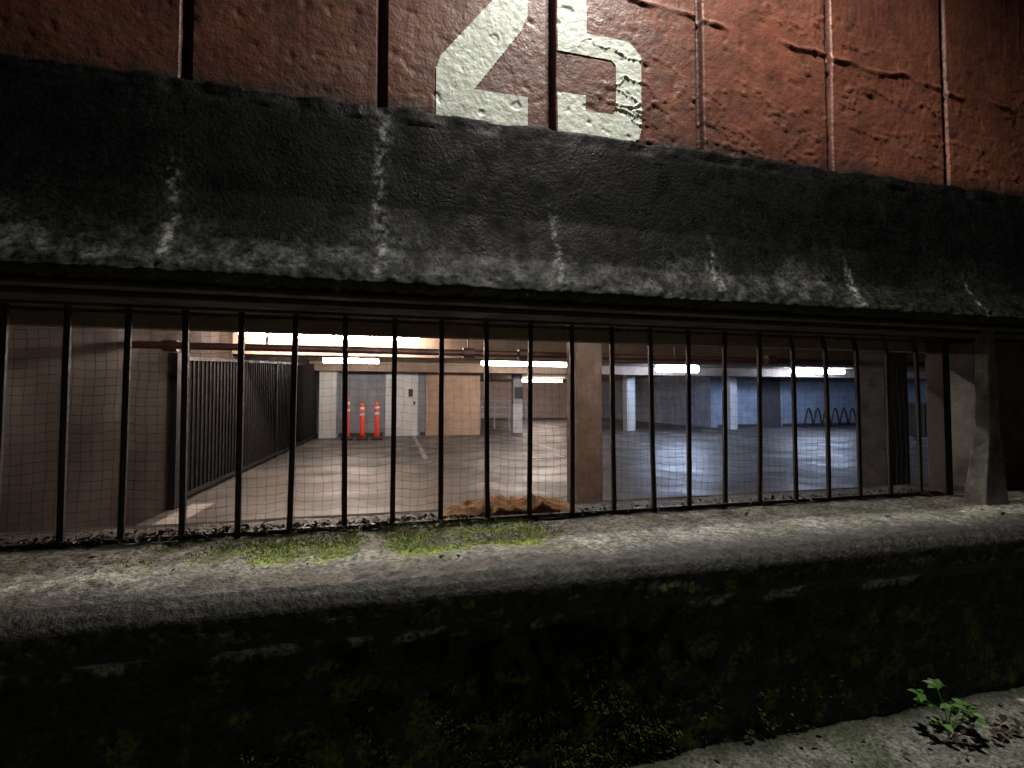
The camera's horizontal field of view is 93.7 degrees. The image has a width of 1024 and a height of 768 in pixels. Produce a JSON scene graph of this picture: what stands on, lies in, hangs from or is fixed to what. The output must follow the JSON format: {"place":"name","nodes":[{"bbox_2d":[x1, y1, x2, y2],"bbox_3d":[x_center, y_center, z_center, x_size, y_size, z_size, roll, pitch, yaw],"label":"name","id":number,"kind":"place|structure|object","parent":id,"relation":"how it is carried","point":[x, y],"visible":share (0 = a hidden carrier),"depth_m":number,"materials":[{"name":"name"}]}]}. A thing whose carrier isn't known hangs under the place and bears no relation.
{"place":"outdoors","nodes":[
{"label":"outdoors","id":0,"kind":"place"},
{"bbox_2d":[172,331,308,362],"bbox_3d":[-4.934,-0.449,9.832,0.060,0.750,9.798,0,-2,-14],"label":"partition header","id":1,"kind":"object","parent":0,"point":[199,336],"depth_m":6.74},
{"bbox_2d":[0,485,1023,767],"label":"concrete ledge wall","id":2,"kind":"structure","parent":0,"point":[114,647],"depth_m":1.51,"materials":[{"name":"grey concrete"}]},
{"bbox_2d":[84,518,574,574],"bbox_3d":[-0.512,0.547,1.699,1.547,0.024,0.402,0,-2,-14],"label":"moss","id":3,"kind":"object","parent":2,"relation":"on","point":[337,538],"visible":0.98,"depth_m":1.68,"materials":[{"name":"green plant"}]},
{"bbox_2d":[2,580,1002,767],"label":"moss","id":4,"kind":"object","parent":2,"relation":"attached to","point":[525,714],"visible":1,"depth_m":1.48,"materials":[{"name":"green plant"}]},
{"bbox_2d":[443,493,577,518],"bbox_3d":[-0.013,0.537,2.173,0.630,0.087,0.213,0,-2,-14],"label":"pile","id":5,"kind":"object","parent":2,"relation":"on","point":[513,507],"visible":0.8,"depth_m":2.12,"materials":[{"name":"brown soil"}]},
{"bbox_2d":[963,330,1008,504],"bbox_3d":[2.358,0.162,2.403,0.158,0.875,0.100,0,-2,-14],"label":"steel support post","id":6,"kind":"object","parent":2,"relation":"on","point":[986,483],"visible":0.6,"depth_m":2.39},
{"bbox_2d":[135,417,928,525],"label":"garage floor","id":7,"kind":"structure","parent":0,"point":[366,486],"depth_m":7.94,"materials":[{"name":"grey concrete"}]},
{"bbox_2d":[0,326,172,532],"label":"partition","id":8,"kind":"object","parent":7,"relation":"on","point":[100,346],"visible":0.47,"depth_m":3.67,"materials":[{"name":"brown paint"}]},
{"bbox_2d":[167,353,316,509],"bbox_3d":[-4.742,0.324,9.770,0.115,2.300,9.720,0,-2,-14],"label":"security fence","id":9,"kind":"object","parent":7,"relation":"on","point":[212,374],"visible":0.72,"depth_m":6.94,"materials":[{"name":"grey metal"}]},
{"bbox_2d":[336,371,338,437],"bbox_3d":[-5.270,0.531,14.495,0.050,2.200,0.120,0,-2,-14],"label":"frame","id":10,"kind":"object","parent":7,"relation":"on","point":[337,399],"visible":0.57,"depth_m":14.44,"materials":[{"name":"grey metal"}]},
{"bbox_2d":[319,371,336,438],"bbox_3d":[-5.535,0.563,14.419,0.480,2.130,0.060,0,-2,-14],"label":"leaf","id":11,"kind":"object","parent":10,"relation":"attached to","point":[326,424],"visible":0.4,"depth_m":14.39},
{"bbox_2d":[341,398,352,440],"bbox_3d":[-4.717,0.996,13.749,0.320,1.220,0.320,0,-2,-14],"label":"traffic delineator","id":12,"kind":"object","parent":7,"relation":"on","point":[349,438],"visible":0.4,"depth_m":13.72,"materials":[{"name":"orange plastic"}]},
{"bbox_2d":[356,403,367,439],"bbox_3d":[-4.318,1.085,13.844,0.320,1.050,0.320,0,-2,-14],"label":"traffic delineator","id":13,"kind":"object","parent":7,"relation":"on","point":[362,425],"visible":0.94,"depth_m":13.79,"materials":[{"name":"orange plastic"}]},
{"bbox_2d":[317,371,425,432],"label":"back wall","id":14,"kind":"structure","parent":7,"relation":"on","point":[364,384],"depth_m":15.14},
{"bbox_2d":[371,402,382,439],"bbox_3d":[-3.920,1.073,13.941,0.320,1.080,0.320,0,-2,-14],"label":"traffic delineator","id":15,"kind":"object","parent":7,"relation":"on","point":[377,421],"visible":0.71,"depth_m":13.88,"materials":[{"name":"orange plastic"}]},
{"bbox_2d":[383,373,419,435],"bbox_3d":[-3.523,0.574,15.350,1.150,2.170,0.075,0,-2,-14],"label":"frame","id":16,"kind":"object","parent":7,"relation":"on","point":[384,379],"visible":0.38,"depth_m":15.24,"materials":[{"name":"grey metal"}]},
{"bbox_2d":[385,372,417,435],"bbox_3d":[-3.525,0.610,15.356,1.010,2.100,0.050,0,-2,-14],"label":"leaf","id":17,"kind":"object","parent":16,"relation":"attached to","point":[406,415],"visible":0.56,"depth_m":15.35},
{"bbox_2d":[408,389,414,404],"bbox_3d":[-3.207,0.410,15.387,0.220,0.500,0.048,0,-2,-14],"label":"handle","id":18,"kind":"object","parent":17,"relation":"attached to","point":[410,393],"visible":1,"depth_m":15.40,"materials":[{"name":"metal"}]},
{"bbox_2d":[425,373,479,435],"bbox_3d":[-1.952,0.526,15.855,1.778,2.300,0.250,0,-2,-14],"label":"back wall panel","id":19,"kind":"object","parent":7,"relation":"on","point":[466,402],"visible":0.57,"depth_m":15.75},
{"bbox_2d":[152,431,772,524],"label":"floor markings","id":20,"kind":"object","parent":7,"relation":"on","point":[193,509],"visible":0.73,"depth_m":5.26,"materials":[{"name":"paint"}]},
{"bbox_2d":[0,483,928,535],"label":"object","id":21,"kind":"object","parent":7,"relation":"on","point":[243,521],"depth_m":2.18,"materials":[{"name":"grey paint"}]},
{"bbox_2d":[480,400,525,428],"bbox_3d":[-0.371,1.230,19.436,1.952,1.130,0.060,0,-2,-14],"label":"guard rail","id":22,"kind":"object","parent":7,"relation":"on","point":[508,407],"visible":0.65,"depth_m":19.43,"materials":[{"name":"grey metal"}]},
{"bbox_2d":[511,374,521,403],"bbox_3d":[0.167,0.561,16.912,0.320,2.300,0.320,0,-2,-14],"label":"shaft","id":23,"kind":"object","parent":7,"relation":"on","point":[516,379],"visible":0.4,"depth_m":16.78,"materials":[{"name":"white concrete"}]},
{"bbox_2d":[515,387,522,397],"bbox_3d":[0.233,0.305,16.735,0.280,0.400,0.030,0,-2,-14],"label":"wall sign","id":24,"kind":"object","parent":23,"relation":"attached to","point":[518,393],"visible":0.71,"depth_m":16.72,"materials":[{"name":"metal"}]},
{"bbox_2d":[511,404,522,432],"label":"concrete column","id":25,"kind":"structure","parent":7,"relation":"on","point":[518,427],"depth_m":16.74,"materials":[{"name":"white concrete"}]},
{"bbox_2d":[480,382,566,417],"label":"wall","id":26,"kind":"structure","parent":7,"relation":"on","point":[553,405],"depth_m":31.06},
{"bbox_2d":[566,342,602,502],"bbox_3d":[0.730,0.161,4.858,0.280,2.300,0.280,0,-2,-14],"label":"column","id":27,"kind":"object","parent":7,"relation":"on","point":[582,480],"visible":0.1,"depth_m":4.72,"materials":[{"name":"concrete"}]},
{"bbox_2d":[317,423,855,436],"bbox_3d":[4.139,1.694,18.199,29.145,0.120,0.766,1,-2,-18],"label":"skirting","id":28,"kind":"object","parent":7,"relation":"on","point":[423,433],"visible":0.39,"depth_m":20.39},
{"bbox_2d":[303,357,924,381],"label":"garage ceiling","id":29,"kind":"structure","parent":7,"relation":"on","point":[502,378],"depth_m":17.58,"materials":[{"name":"beige concrete"}]},
{"bbox_2d":[245,333,418,341],"bbox_3d":[-2.756,-0.798,7.387,2.670,0.215,0.120,0,-2,-14],"label":"fluorescent lamp","id":30,"kind":"object","parent":29,"relation":"hanging from","point":[326,337],"visible":0.14,"depth_m":7.34,"materials":[{"name":"white plastic"}]},
{"bbox_2d":[323,358,378,363],"bbox_3d":[-4.148,-0.639,12.398,1.420,0.200,0.121,0,-2,-14],"label":"fluorescent lamp","id":31,"kind":"object","parent":29,"relation":"hanging from","point":[339,360],"visible":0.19,"depth_m":12.35,"materials":[{"name":"white plastic"}]},
{"bbox_2d":[481,361,566,366],"bbox_3d":[0.458,-0.602,13.520,2.720,0.200,0.121,0,-2,-14],"label":"fluorescent lamp","id":32,"kind":"object","parent":29,"relation":"hanging from","point":[511,363],"visible":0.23,"depth_m":13.43,"materials":[{"name":"white plastic"}]},
{"bbox_2d":[132,333,924,366],"bbox_3d":[3.517,-0.594,6.074,14.302,0.710,0.189,0,-2,-14],"label":"ceiling pipe","id":33,"kind":"object","parent":29,"relation":"hanging from","point":[175,345],"visible":0.6,"depth_m":4.98,"materials":[{"name":"metal"}]},
{"bbox_2d":[522,378,562,381],"bbox_3d":[1.408,-0.214,25.067,2.600,0.210,0.120,0,-2,-14],"label":"fluorescent lamp","id":34,"kind":"object","parent":29,"relation":"hanging from","point":[546,380],"visible":0.64,"depth_m":25.12,"materials":[{"name":"white plastic"}]},
{"bbox_2d":[233,332,924,368],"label":"ceiling beam","id":35,"kind":"structure","parent":29,"relation":"attached to","point":[427,343],"depth_m":8.58,"materials":[{"name":"concrete"}]},
{"bbox_2d":[309,361,925,378],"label":"ceiling beam","id":36,"kind":"structure","parent":29,"relation":"attached to","point":[449,368],"depth_m":15.65,"materials":[{"name":"concrete"}]},
{"bbox_2d":[655,364,698,372],"bbox_3d":[5.280,-0.508,15.311,1.500,0.270,0.191,0,-2,-14],"label":"fluorescent lamp","id":37,"kind":"object","parent":29,"relation":"hanging from","point":[666,367],"visible":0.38,"depth_m":15.20,"materials":[{"name":"white plastic"}]},
{"bbox_2d":[788,368,844,373],"bbox_3d":[11.016,-0.476,17.326,2.400,0.200,0.121,0,-2,-14],"label":"fluorescent lamp","id":38,"kind":"object","parent":29,"relation":"hanging from","point":[803,370],"visible":0.7,"depth_m":17.29,"materials":[{"name":"white plastic"}]},
{"bbox_2d":[623,375,635,430],"bbox_3d":[4.374,0.595,17.937,0.340,2.300,0.340,0,-2,-14],"label":"shaft","id":39,"kind":"object","parent":7,"relation":"on","point":[629,386],"visible":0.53,"depth_m":17.78,"materials":[{"name":"white concrete"}]},
{"bbox_2d":[602,376,714,427],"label":"wall","id":40,"kind":"structure","parent":7,"relation":"on","point":[701,395],"depth_m":22.95,"materials":[{"name":"grey concrete"}]},
{"bbox_2d":[727,377,737,428],"bbox_3d":[8.649,0.630,18.978,0.340,2.300,0.340,0,-2,-14],"label":"shaft","id":41,"kind":"object","parent":7,"relation":"on","point":[732,411],"visible":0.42,"depth_m":18.81,"materials":[{"name":"white concrete"}]},
{"bbox_2d":[779,377,782,426],"bbox_3d":[11.119,0.751,20.666,1.160,2.170,0.075,0,-2,-14],"label":"frame","id":42,"kind":"object","parent":7,"relation":"on","point":[781,401],"visible":0.32,"depth_m":20.76,"materials":[{"name":"grey metal"}]},
{"bbox_2d":[762,378,780,426],"bbox_3d":[11.117,0.786,20.672,1.000,2.100,0.050,0,-2,-14],"label":"leaf","id":43,"kind":"object","parent":42,"relation":"attached to","point":[773,394],"visible":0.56,"depth_m":20.65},
{"bbox_2d":[715,377,855,426],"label":"wall","id":44,"kind":"structure","parent":7,"relation":"on","point":[747,385],"depth_m":21.09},
{"bbox_2d":[801,407,855,427],"bbox_3d":[13.361,1.401,20.102,2.900,0.832,0.200,0,-2,-14],"label":"bike rack","id":45,"kind":"object","parent":7,"relation":"on","point":[831,419],"visible":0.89,"depth_m":20.09,"materials":[{"name":"black metal"}]},
{"bbox_2d":[859,351,909,486],"bbox_3d":[4.785,0.206,6.207,0.380,2.300,0.380,0,-2,-14],"label":"column","id":46,"kind":"object","parent":7,"relation":"on","point":[873,460],"visible":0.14,"depth_m":6.05,"materials":[{"name":"grey concrete"}]},
{"bbox_2d":[908,379,925,401],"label":"wall","id":47,"kind":"structure","parent":7,"relation":"on","point":[922,389],"depth_m":21.87,"materials":[{"name":"grey concrete"}]},
{"bbox_2d":[609,686,1023,767],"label":"ground","id":48,"kind":"structure","parent":0,"point":[839,744],"depth_m":1.62,"materials":[{"name":"concrete"}]},
{"bbox_2d":[0,486,1023,767],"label":"leaf litter","id":49,"kind":"object","parent":48,"relation":"on","point":[378,522],"visible":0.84,"depth_m":1.77,"materials":[{"name":"brown plant"}]},
{"bbox_2d":[0,53,1023,352],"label":"concrete beam","id":50,"kind":"structure","parent":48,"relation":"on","point":[114,175],"depth_m":1.71,"materials":[{"name":"grey concrete"}]},
{"bbox_2d":[0,0,1023,195],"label":"red concrete wall","id":51,"kind":"structure","parent":50,"relation":"on","point":[924,91],"depth_m":2.00,"materials":[{"name":"paint"}]},
{"bbox_2d":[436,0,641,141],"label":"painted number","id":52,"kind":"object","parent":51,"relation":"attached to","point":[472,54],"visible":0.97,"depth_m":1.81,"materials":[{"name":"white paint"}]},
{"bbox_2d":[0,276,1023,550],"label":"window bar grille","id":53,"kind":"object","parent":50,"relation":"on","point":[128,298],"depth_m":1.93,"materials":[{"name":"black metal"}]},
{"bbox_2d":[0,308,930,543],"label":"bird netting","id":54,"kind":"object","parent":53,"relation":"attached to","point":[375,405],"visible":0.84,"depth_m":1.99,"materials":[{"name":"black plastic"}]},
{"bbox_2d":[400,501,1023,702],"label":"pale leaf litter","id":55,"kind":"object","parent":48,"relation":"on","point":[432,529],"visible":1,"depth_m":1.78,"materials":[{"name":"brown plant"}]},
{"bbox_2d":[907,678,986,736],"bbox_3d":[1.519,1.143,1.679,0.224,0.168,0.166,-1,-2,28],"label":"weed plant","id":56,"kind":"object","parent":48,"relation":"on","point":[957,709],"visible":1,"depth_m":1.67,"materials":[{"name":"green plant"}]},
{"bbox_2d":[908,402,926,438],"bbox_3d":[11.844,1.069,13.876,0.880,1.077,0.887,0,-2,-14],"label":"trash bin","id":57,"kind":"object","parent":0,"point":[912,418],"visible":0.22,"depth_m":13.71,"materials":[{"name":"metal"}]},
{"bbox_2d":[949,341,1023,488],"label":"concrete pier","id":58,"kind":"structure","parent":0,"point":[1010,366],"depth_m":2.82,"materials":[{"name":"grey concrete"}]}
]}

